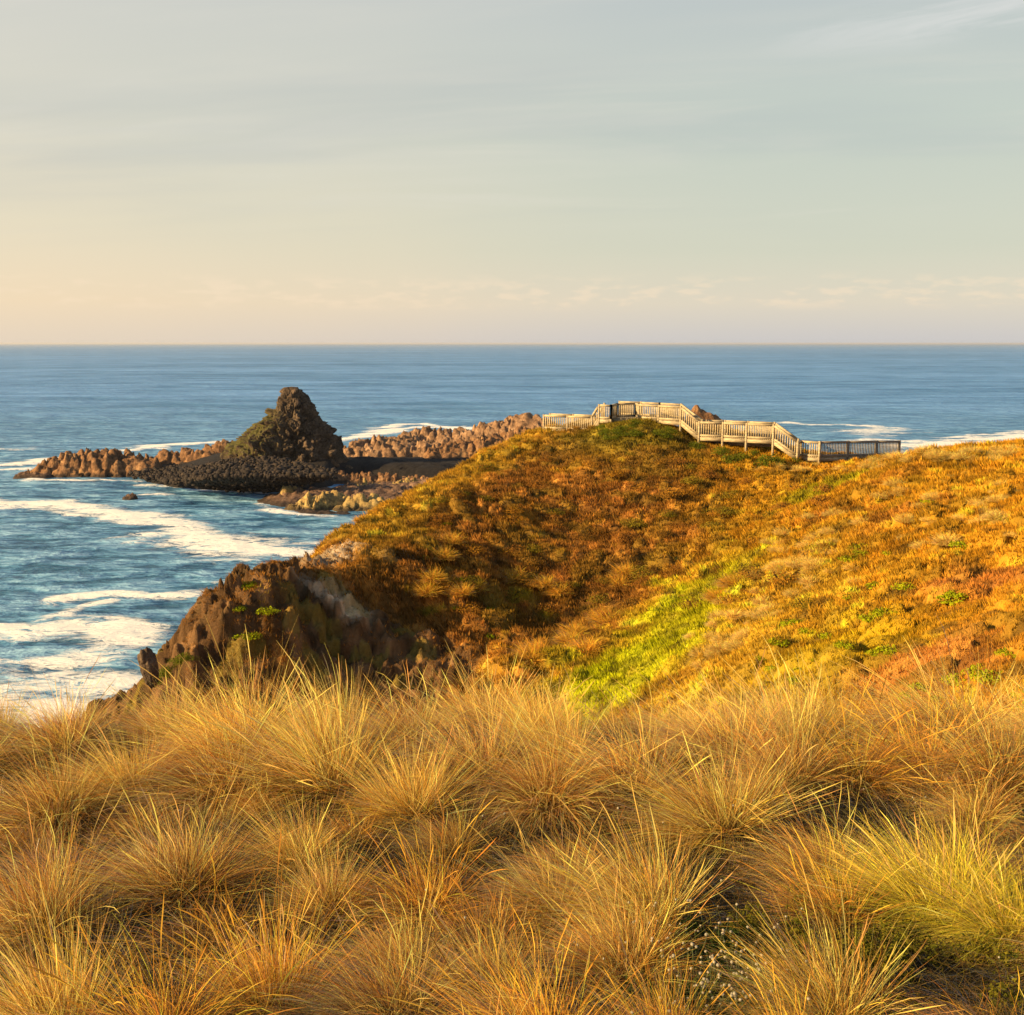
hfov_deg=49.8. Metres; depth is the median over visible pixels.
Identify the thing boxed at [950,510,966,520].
pale tussock
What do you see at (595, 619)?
orange tussock
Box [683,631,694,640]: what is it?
pale tussock
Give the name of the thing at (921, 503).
pale tussock
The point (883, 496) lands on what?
pale tussock
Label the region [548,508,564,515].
heath shrub
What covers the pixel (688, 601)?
heath shrub
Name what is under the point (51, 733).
grass tussock
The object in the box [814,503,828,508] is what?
heath shrub
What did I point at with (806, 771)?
grass tussock
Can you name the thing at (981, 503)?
pale tussock
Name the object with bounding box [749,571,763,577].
pale tussock
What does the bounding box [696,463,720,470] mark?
heath shrub
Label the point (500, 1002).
grass tussock
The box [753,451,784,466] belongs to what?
bush
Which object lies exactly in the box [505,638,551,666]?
orange tussock
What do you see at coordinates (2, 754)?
grass tussock
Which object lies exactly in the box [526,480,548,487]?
heath shrub
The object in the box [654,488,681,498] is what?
heath shrub
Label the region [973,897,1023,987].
grass tussock
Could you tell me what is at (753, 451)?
bush
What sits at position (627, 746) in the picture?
grass tussock
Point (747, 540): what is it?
heath shrub
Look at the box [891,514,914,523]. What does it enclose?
pale tussock
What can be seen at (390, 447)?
reef rock
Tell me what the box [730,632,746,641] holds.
pale tussock
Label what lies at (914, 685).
succulent clump
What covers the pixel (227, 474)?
boulder
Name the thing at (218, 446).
rock outcrop
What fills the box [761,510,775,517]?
heath shrub
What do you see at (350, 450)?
reef rock
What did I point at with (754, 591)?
pale tussock
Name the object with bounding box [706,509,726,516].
heath shrub
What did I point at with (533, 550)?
heath shrub
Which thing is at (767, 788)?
grass tussock
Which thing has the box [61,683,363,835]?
grass tussock
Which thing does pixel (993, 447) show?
pale tussock
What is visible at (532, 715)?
grass tussock
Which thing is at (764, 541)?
pale tussock
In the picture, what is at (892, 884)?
grass tussock
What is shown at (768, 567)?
pale tussock
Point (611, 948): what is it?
grass tussock
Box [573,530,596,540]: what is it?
heath shrub
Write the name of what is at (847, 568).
pale tussock
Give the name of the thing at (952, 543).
succulent clump
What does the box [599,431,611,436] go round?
bush
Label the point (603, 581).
heath shrub
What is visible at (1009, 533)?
pale tussock
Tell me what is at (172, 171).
sky
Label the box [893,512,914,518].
pale tussock
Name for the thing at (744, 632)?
pale tussock
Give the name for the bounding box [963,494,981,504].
pale tussock
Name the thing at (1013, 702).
tussock
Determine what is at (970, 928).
grass tussock
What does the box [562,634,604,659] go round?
orange tussock
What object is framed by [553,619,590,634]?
orange tussock
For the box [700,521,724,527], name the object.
heath shrub
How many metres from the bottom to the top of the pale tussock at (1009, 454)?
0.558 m
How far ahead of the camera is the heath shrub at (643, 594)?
58.15 m
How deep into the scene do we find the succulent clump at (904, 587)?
35.89 m
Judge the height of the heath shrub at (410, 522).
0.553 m
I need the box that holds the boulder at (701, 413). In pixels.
[689,405,730,427]
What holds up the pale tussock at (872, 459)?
on the hill
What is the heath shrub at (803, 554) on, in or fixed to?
on the hill
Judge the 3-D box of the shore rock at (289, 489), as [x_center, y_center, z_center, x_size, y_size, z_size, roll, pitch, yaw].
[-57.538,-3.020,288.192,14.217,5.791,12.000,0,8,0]
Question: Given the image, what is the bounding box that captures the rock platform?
[257,477,432,506]
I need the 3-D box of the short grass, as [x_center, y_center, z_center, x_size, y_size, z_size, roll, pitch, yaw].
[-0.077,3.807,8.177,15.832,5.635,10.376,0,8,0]
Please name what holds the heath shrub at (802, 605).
on the hill
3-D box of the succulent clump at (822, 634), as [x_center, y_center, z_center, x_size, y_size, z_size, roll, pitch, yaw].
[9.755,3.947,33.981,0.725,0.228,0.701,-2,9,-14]
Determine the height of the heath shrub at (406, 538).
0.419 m
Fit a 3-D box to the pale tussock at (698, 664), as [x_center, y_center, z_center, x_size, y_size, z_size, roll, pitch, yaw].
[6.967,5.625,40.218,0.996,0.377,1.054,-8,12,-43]
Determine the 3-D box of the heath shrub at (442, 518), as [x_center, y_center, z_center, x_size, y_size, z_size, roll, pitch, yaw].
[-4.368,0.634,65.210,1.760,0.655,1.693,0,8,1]
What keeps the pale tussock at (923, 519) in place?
on the hill
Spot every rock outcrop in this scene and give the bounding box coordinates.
[13,472,53,478]
[24,447,161,477]
[122,492,137,499]
[154,447,216,464]
[202,439,232,452]
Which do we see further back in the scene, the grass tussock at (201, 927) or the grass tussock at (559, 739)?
the grass tussock at (559, 739)
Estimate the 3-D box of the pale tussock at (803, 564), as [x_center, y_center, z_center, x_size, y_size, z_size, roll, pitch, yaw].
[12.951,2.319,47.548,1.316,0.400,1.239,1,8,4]
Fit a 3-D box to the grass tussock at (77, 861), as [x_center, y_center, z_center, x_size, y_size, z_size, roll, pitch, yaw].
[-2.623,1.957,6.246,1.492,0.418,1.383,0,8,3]
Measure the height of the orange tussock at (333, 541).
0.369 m
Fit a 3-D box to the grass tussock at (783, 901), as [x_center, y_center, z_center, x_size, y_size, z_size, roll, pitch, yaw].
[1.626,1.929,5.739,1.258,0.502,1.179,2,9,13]
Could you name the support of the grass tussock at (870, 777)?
on the hill
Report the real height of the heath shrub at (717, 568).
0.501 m
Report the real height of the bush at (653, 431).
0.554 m
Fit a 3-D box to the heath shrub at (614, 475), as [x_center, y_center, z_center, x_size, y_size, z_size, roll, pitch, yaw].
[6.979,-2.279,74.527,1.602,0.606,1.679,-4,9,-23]
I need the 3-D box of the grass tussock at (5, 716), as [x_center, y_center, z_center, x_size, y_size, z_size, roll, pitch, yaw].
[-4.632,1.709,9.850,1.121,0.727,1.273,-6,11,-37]
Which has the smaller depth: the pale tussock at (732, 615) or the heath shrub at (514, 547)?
the pale tussock at (732, 615)
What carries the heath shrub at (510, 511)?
on the hill
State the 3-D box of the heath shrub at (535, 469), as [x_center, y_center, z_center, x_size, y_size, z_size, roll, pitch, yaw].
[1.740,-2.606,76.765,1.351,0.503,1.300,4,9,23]
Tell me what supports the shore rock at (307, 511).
on the rock platform
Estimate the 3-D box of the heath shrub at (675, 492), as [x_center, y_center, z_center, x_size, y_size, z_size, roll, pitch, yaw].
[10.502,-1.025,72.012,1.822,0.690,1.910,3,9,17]
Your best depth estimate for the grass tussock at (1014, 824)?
7.33 m
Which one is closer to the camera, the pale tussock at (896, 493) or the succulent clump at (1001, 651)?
the succulent clump at (1001, 651)
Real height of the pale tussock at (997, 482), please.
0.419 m
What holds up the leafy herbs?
on the hill
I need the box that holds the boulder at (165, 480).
[163,478,169,484]
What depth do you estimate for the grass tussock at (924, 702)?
9.88 m
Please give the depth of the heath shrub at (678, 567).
61.03 m
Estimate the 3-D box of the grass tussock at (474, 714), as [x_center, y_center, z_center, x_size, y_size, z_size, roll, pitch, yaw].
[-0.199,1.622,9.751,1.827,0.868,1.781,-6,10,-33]
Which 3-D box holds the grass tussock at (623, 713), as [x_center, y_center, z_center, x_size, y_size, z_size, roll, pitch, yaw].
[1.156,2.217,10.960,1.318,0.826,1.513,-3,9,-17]
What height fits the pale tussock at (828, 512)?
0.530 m
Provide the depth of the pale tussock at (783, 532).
57.19 m
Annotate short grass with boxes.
[0,713,1023,1014]
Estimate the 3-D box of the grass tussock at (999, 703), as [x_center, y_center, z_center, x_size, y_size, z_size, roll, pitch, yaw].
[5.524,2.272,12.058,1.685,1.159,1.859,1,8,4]
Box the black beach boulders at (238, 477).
[128,455,337,493]
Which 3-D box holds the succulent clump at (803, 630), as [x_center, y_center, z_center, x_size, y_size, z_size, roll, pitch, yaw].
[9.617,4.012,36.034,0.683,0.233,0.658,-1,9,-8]
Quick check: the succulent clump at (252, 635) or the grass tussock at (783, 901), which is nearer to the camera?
the grass tussock at (783, 901)
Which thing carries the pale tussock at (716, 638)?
on the hill
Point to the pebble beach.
(326, 463)
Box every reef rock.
[343,432,420,456]
[351,437,440,456]
[397,426,464,444]
[422,425,531,458]
[455,412,554,441]
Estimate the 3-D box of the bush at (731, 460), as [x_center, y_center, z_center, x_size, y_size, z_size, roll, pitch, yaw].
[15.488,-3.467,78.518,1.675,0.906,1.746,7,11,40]
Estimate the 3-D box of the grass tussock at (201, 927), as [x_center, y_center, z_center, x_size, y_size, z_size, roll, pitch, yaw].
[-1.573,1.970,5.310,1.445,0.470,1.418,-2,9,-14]
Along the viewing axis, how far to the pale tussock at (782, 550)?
53.31 m
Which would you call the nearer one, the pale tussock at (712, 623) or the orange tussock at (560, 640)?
the pale tussock at (712, 623)
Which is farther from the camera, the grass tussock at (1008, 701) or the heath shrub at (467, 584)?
the heath shrub at (467, 584)
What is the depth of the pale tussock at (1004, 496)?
47.08 m
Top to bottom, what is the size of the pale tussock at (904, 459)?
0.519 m
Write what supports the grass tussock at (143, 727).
on the hill
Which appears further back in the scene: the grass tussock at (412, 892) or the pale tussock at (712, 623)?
the pale tussock at (712, 623)
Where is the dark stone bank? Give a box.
[338,456,454,476]
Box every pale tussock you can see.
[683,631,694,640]
[688,646,705,656]
[689,658,704,668]
[700,629,718,639]
[703,637,724,653]
[704,609,719,619]
[704,645,720,657]
[705,618,720,627]
[709,596,724,604]
[710,632,731,644]
[717,610,727,616]
[719,638,744,650]
[722,605,745,619]
[725,639,745,650]
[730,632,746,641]
[733,627,754,638]
[742,609,759,616]
[746,586,762,594]
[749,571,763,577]
[749,593,771,605]
[749,609,770,619]
[755,601,777,611]
[759,611,770,619]
[760,538,773,543]
[764,563,782,569]
[767,544,779,552]
[769,564,784,573]
[770,558,788,566]
[771,463,787,468]
[771,539,786,545]
[773,526,792,535]
[776,546,790,552]
[780,587,800,596]
[785,557,804,568]
[790,465,806,470]
[793,539,814,547]
[794,574,819,585]
[796,569,811,574]
[797,554,814,560]
[799,557,825,568]
[800,532,819,540]
[800,558,820,566]
[801,510,817,517]
[818,526,838,534]
[820,504,841,515]
[827,538,840,543]
[842,562,860,570]
[842,576,862,584]
[848,515,870,524]
[856,459,877,468]
[864,453,881,461]
[870,490,891,498]
[879,477,906,486]
[880,450,894,458]
[884,448,911,458]
[887,485,904,495]
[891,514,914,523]
[893,486,910,491]
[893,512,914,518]
[899,454,913,462]
[910,443,935,452]
[910,501,924,507]
[910,539,928,548]
[918,488,941,500]
[919,516,930,521]
[921,447,948,458]
[927,450,949,459]
[930,530,963,546]
[931,456,947,461]
[944,451,954,456]
[947,451,973,459]
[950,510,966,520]
[958,442,982,454]
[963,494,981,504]
[967,516,984,523]
[973,497,988,506]
[978,507,1010,520]
[986,492,1004,502]
[987,517,1008,524]
[988,443,1002,450]
[991,478,1006,485]
[995,447,1018,456]
[996,492,1011,500]
[1000,530,1016,536]
[1001,441,1023,451]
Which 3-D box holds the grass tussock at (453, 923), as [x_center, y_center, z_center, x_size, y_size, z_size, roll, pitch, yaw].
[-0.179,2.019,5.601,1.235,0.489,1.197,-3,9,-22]
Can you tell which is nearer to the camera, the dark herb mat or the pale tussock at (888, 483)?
the dark herb mat
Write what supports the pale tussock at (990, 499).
on the hill
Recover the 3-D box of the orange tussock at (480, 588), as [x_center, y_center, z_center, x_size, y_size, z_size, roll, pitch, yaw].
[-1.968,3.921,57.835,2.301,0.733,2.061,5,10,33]
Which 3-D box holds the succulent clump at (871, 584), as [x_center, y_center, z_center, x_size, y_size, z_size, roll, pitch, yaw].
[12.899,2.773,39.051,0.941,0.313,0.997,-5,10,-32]
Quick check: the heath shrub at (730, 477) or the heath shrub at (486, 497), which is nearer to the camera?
the heath shrub at (486, 497)
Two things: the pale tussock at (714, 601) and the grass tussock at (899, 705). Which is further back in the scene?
the pale tussock at (714, 601)
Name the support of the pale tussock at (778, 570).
on the hill
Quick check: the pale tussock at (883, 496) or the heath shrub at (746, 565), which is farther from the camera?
the pale tussock at (883, 496)
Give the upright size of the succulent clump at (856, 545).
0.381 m
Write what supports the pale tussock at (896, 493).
on the hill
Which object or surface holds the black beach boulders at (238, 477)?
on the pebble beach
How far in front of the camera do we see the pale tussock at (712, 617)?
47.34 m
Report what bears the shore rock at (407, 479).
on the rock platform
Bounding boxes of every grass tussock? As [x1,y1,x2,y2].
[0,658,168,785]
[0,680,45,731]
[0,689,178,854]
[0,718,36,786]
[0,764,31,807]
[0,776,161,974]
[0,803,92,860]
[0,807,142,904]
[0,849,183,1014]
[0,890,337,1014]
[0,983,77,1014]
[5,700,199,822]
[17,748,311,939]
[21,684,124,728]
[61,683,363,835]
[67,779,198,846]
[68,848,323,991]
[81,656,243,748]
[82,664,280,797]
[98,699,194,729]
[111,819,403,1014]
[112,616,337,766]
[153,640,483,824]
[198,762,305,821]
[214,782,386,894]
[216,674,386,764]
[225,863,529,1014]
[230,806,410,947]
[247,655,393,737]
[255,681,369,730]
[287,800,410,859]
[290,713,527,840]
[290,790,519,948]
[301,648,489,763]
[306,881,481,994]
[346,674,591,814]
[349,869,666,1014]
[367,788,522,872]
[385,637,588,731]
[386,862,559,969]
[390,647,581,738]
[393,886,585,1011]
[417,675,684,848]
[422,800,680,955]
[425,983,570,1014]
[450,658,605,748]
[477,695,765,840]
[488,778,778,952]
[491,684,626,770]
[492,842,733,1012]
[500,825,632,879]
[503,666,645,734]
[544,906,759,1014]
[570,666,711,742]
[572,694,851,871]
[580,710,692,783]
[592,688,660,735]
[599,641,825,791]
[614,681,721,739]
[673,856,964,1014]
[674,635,905,754]
[684,738,815,820]
[686,654,828,727]
[686,665,884,814]
[696,947,845,1014]
[704,762,930,910]
[705,966,940,1014]
[719,820,938,944]
[740,669,967,812]
[755,652,902,745]
[774,780,1023,957]
[797,651,1023,799]
[812,613,1023,757]
[826,669,1023,813]
[834,734,1012,816]
[838,683,975,739]
[846,957,1023,1014]
[863,781,1023,898]
[885,805,1023,973]
[887,744,1023,843]
[941,697,1016,737]
[953,670,1022,729]
[956,823,1023,905]
[971,665,1023,755]
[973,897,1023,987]
[980,673,1023,733]
[998,779,1023,849]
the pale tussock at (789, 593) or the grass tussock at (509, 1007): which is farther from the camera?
the pale tussock at (789, 593)
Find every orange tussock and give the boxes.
[326,536,339,543]
[350,515,363,521]
[410,576,447,597]
[416,565,452,584]
[430,542,463,560]
[434,529,465,546]
[445,581,476,597]
[466,579,491,591]
[502,564,533,583]
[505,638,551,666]
[516,635,552,652]
[525,575,559,587]
[542,581,573,596]
[547,625,583,645]
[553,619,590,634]
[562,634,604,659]
[579,604,607,620]
[586,607,625,627]
[602,572,631,586]
[606,560,641,577]
[698,585,724,601]
[711,568,743,588]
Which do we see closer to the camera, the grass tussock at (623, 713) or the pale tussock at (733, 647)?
the grass tussock at (623, 713)
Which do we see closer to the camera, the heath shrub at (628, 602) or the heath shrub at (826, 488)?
the heath shrub at (628, 602)
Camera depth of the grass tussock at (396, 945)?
5.31 m
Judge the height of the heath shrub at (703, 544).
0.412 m
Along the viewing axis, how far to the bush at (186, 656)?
46.61 m
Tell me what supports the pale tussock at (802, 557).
on the hill
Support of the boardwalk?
on the hill
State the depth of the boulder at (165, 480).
302.46 m
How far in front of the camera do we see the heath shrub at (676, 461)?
76.68 m
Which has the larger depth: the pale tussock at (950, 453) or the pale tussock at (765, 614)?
the pale tussock at (950, 453)
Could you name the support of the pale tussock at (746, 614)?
on the hill
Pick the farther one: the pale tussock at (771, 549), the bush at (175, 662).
the pale tussock at (771, 549)
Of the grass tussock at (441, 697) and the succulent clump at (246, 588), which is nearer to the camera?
the grass tussock at (441, 697)
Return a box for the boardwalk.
[543,401,900,462]
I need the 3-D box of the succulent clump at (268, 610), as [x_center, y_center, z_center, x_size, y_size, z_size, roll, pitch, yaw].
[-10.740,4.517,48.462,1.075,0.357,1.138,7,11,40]
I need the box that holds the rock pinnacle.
[137,647,158,687]
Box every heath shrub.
[393,536,409,542]
[403,519,424,526]
[416,606,437,615]
[426,513,452,522]
[430,495,450,502]
[432,581,450,588]
[434,578,459,591]
[443,488,465,496]
[454,579,478,589]
[458,543,485,554]
[458,600,484,613]
[459,566,472,573]
[461,574,484,585]
[474,464,493,470]
[475,463,498,471]
[477,495,493,501]
[483,533,498,538]
[496,548,513,556]
[501,514,526,523]
[502,506,523,513]
[504,543,524,553]
[506,595,524,603]
[508,548,527,556]
[511,576,536,588]
[522,556,545,565]
[524,544,542,552]
[525,573,541,581]
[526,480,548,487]
[528,466,545,472]
[533,602,560,613]
[538,469,557,476]
[539,455,556,461]
[546,517,563,526]
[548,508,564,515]
[548,580,577,592]
[556,587,580,597]
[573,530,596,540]
[586,593,611,603]
[589,510,607,517]
[594,577,613,583]
[605,469,625,477]
[611,534,632,542]
[615,598,639,608]
[619,517,647,527]
[625,565,645,574]
[631,484,649,491]
[631,569,658,579]
[636,592,650,600]
[650,530,671,536]
[653,456,674,464]
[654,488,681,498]
[657,509,677,516]
[660,487,685,495]
[665,521,681,527]
[670,564,685,570]
[671,458,687,464]
[675,522,688,528]
[679,597,700,609]
[680,475,702,483]
[688,546,705,553]
[695,469,720,477]
[695,541,706,547]
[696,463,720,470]
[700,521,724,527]
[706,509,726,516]
[709,565,725,572]
[713,594,744,606]
[714,506,736,514]
[720,491,737,498]
[722,471,743,479]
[729,560,759,573]
[731,566,765,580]
[742,537,759,544]
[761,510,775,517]
[763,569,799,584]
[766,502,790,509]
[784,483,806,490]
[786,597,816,609]
[794,549,813,557]
[805,494,833,503]
[806,495,832,505]
[811,483,836,492]
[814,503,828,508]
[816,541,835,550]
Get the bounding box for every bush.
[159,664,175,674]
[159,669,170,679]
[166,655,182,665]
[173,651,199,661]
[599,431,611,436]
[610,429,621,433]
[615,425,628,431]
[626,430,643,436]
[629,418,643,424]
[651,429,666,435]
[660,432,674,437]
[667,428,677,433]
[688,441,707,448]
[711,445,729,454]
[720,452,740,463]
[733,452,752,460]
[747,449,760,456]
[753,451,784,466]
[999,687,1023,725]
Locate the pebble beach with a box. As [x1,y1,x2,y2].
[149,453,340,491]
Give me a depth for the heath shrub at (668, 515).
69.83 m
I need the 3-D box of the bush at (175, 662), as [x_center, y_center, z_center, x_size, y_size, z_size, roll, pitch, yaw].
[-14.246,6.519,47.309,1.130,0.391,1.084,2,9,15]
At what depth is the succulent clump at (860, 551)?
46.66 m
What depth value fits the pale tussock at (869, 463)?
68.71 m
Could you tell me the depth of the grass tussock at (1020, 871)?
6.26 m
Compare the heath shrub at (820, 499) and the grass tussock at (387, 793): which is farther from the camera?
the heath shrub at (820, 499)
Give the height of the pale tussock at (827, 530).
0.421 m
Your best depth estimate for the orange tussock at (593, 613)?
57.53 m
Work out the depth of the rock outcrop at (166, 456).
350.26 m
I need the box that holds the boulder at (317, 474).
[314,472,321,477]
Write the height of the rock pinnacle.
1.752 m
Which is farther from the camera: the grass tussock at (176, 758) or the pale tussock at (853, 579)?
the pale tussock at (853, 579)
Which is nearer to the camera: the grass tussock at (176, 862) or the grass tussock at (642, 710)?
the grass tussock at (176, 862)
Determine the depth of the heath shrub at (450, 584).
56.19 m
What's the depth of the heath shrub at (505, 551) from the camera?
62.80 m
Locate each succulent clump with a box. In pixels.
[232,605,247,611]
[241,581,256,589]
[242,631,261,640]
[255,606,280,615]
[764,665,775,670]
[767,636,790,646]
[777,618,800,627]
[785,675,799,684]
[797,627,815,634]
[817,632,831,638]
[833,640,854,648]
[837,554,859,561]
[848,543,867,549]
[850,550,868,556]
[856,613,874,622]
[863,581,881,588]
[864,649,879,655]
[869,607,898,617]
[874,644,898,655]
[891,582,915,589]
[898,690,920,701]
[908,682,927,691]
[933,593,966,605]
[941,673,964,685]
[942,589,967,598]
[948,539,967,549]
[960,667,982,676]
[969,669,1002,684]
[970,662,984,670]
[994,647,1016,658]
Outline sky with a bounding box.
[0,0,1023,343]
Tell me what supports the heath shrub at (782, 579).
on the hill
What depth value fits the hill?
47.07 m
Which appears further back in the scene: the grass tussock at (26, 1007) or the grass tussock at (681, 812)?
the grass tussock at (681, 812)
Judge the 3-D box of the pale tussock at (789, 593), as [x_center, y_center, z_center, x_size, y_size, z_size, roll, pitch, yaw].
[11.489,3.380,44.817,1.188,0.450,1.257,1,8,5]
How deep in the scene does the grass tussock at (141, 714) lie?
10.52 m
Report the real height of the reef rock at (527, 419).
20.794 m
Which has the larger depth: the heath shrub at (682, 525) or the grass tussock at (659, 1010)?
the heath shrub at (682, 525)
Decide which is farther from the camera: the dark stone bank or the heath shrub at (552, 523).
the dark stone bank
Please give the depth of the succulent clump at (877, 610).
32.16 m
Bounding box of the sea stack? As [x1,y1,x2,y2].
[219,387,352,468]
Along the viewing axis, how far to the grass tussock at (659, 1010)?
4.52 m
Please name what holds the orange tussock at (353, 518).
on the hill
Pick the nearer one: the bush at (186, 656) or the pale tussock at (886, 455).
the bush at (186, 656)
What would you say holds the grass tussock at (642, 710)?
on the hill
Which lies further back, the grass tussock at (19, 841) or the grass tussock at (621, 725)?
the grass tussock at (621, 725)
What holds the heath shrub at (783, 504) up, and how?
on the hill
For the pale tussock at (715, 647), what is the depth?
40.27 m
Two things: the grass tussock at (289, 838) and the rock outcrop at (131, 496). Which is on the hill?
the grass tussock at (289, 838)
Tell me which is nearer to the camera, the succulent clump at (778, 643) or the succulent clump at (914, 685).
the succulent clump at (914, 685)
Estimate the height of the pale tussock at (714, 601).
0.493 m
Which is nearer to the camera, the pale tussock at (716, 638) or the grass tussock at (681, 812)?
the grass tussock at (681, 812)
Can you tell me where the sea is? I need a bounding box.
[0,344,1023,729]
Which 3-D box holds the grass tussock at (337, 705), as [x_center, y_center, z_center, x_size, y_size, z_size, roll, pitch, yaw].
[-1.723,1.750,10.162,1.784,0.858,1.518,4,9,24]
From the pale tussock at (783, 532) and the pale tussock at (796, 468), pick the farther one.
the pale tussock at (796, 468)
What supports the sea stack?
on the rock shelf
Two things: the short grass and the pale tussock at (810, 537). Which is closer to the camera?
the short grass
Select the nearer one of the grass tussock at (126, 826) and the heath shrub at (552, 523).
the grass tussock at (126, 826)
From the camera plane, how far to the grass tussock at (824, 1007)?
4.03 m
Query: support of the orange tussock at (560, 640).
on the hill
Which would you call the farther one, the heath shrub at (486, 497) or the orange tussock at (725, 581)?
the heath shrub at (486, 497)
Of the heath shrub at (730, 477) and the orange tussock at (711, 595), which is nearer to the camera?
the orange tussock at (711, 595)
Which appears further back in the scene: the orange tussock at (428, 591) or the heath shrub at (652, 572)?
the heath shrub at (652, 572)
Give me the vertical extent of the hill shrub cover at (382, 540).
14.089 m
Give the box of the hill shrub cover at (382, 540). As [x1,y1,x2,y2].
[182,416,1023,732]
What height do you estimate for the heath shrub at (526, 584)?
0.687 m
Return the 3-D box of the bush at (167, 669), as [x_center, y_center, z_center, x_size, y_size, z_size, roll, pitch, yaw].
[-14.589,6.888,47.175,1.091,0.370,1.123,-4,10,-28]
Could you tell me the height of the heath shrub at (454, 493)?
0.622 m
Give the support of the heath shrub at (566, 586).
on the hill
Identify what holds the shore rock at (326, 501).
on the rock platform
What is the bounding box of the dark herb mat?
[605,914,797,1014]
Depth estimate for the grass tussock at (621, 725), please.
9.73 m
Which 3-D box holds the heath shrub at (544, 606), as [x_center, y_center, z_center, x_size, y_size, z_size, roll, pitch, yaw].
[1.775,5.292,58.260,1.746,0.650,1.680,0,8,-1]
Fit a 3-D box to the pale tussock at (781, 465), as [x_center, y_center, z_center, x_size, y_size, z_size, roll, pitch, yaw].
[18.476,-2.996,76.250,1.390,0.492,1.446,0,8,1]
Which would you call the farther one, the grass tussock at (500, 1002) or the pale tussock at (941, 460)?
the pale tussock at (941, 460)
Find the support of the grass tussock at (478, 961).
on the hill
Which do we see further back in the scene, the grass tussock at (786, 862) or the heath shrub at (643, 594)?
the heath shrub at (643, 594)
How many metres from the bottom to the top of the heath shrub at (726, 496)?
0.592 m
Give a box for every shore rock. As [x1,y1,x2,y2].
[264,494,349,514]
[280,485,302,494]
[284,490,346,510]
[332,470,426,483]
[332,493,389,511]
[355,477,417,485]
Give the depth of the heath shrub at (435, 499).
67.45 m
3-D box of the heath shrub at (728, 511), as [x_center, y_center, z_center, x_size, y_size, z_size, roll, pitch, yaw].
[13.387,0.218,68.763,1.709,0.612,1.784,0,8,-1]
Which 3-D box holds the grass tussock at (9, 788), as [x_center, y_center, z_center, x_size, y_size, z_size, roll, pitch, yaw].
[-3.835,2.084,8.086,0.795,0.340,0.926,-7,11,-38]
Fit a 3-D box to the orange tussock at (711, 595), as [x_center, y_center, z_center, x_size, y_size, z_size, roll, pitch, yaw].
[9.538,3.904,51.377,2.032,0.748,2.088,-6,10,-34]
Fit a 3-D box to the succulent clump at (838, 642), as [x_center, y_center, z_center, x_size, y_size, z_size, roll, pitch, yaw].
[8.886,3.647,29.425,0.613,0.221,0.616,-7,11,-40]
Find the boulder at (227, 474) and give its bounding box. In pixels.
[223,472,230,477]
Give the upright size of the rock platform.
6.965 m
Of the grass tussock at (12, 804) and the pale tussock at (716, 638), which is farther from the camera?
the pale tussock at (716, 638)
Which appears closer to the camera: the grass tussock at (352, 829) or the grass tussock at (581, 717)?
the grass tussock at (352, 829)
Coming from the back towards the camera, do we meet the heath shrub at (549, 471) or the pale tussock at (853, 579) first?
the heath shrub at (549, 471)
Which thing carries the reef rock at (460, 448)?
on the rock shelf
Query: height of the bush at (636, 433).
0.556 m
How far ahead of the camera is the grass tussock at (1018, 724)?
9.65 m
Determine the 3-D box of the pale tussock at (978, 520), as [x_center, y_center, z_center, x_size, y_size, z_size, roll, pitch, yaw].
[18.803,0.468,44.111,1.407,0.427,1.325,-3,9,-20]
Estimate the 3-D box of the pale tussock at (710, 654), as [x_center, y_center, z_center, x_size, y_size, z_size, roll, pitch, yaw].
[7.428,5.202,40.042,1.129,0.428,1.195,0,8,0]
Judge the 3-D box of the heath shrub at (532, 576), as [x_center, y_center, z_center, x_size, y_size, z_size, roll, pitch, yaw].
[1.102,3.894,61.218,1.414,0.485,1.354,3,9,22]
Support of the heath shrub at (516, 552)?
on the hill
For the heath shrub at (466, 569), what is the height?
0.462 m
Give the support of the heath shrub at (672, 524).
on the hill
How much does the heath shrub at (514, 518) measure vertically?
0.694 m
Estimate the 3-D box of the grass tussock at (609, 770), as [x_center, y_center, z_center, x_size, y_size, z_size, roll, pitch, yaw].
[0.623,1.704,7.954,2.446,0.754,2.029,4,9,23]
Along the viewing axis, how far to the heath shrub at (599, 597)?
59.17 m
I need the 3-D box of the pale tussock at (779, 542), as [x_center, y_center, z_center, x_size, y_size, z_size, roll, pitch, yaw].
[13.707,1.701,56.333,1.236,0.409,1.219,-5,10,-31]
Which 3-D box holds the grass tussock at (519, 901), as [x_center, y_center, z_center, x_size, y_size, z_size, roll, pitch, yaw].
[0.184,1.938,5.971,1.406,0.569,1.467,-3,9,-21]
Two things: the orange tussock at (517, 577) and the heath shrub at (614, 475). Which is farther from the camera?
the heath shrub at (614, 475)
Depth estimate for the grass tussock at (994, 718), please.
11.20 m
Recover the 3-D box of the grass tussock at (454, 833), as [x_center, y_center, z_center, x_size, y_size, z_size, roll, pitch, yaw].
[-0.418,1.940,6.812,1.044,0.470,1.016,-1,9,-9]
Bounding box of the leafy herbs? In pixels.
[720,879,1023,1014]
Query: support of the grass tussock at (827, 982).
on the hill
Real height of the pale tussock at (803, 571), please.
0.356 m
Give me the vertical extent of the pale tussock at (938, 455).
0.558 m
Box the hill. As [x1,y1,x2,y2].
[0,419,1023,1014]
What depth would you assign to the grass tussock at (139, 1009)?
4.30 m
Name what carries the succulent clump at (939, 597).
on the hill
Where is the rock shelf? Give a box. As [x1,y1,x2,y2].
[347,456,470,477]
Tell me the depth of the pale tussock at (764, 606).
43.65 m
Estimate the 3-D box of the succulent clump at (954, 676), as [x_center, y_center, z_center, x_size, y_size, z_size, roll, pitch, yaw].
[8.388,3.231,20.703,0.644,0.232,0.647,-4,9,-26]
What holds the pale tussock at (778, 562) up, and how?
on the hill

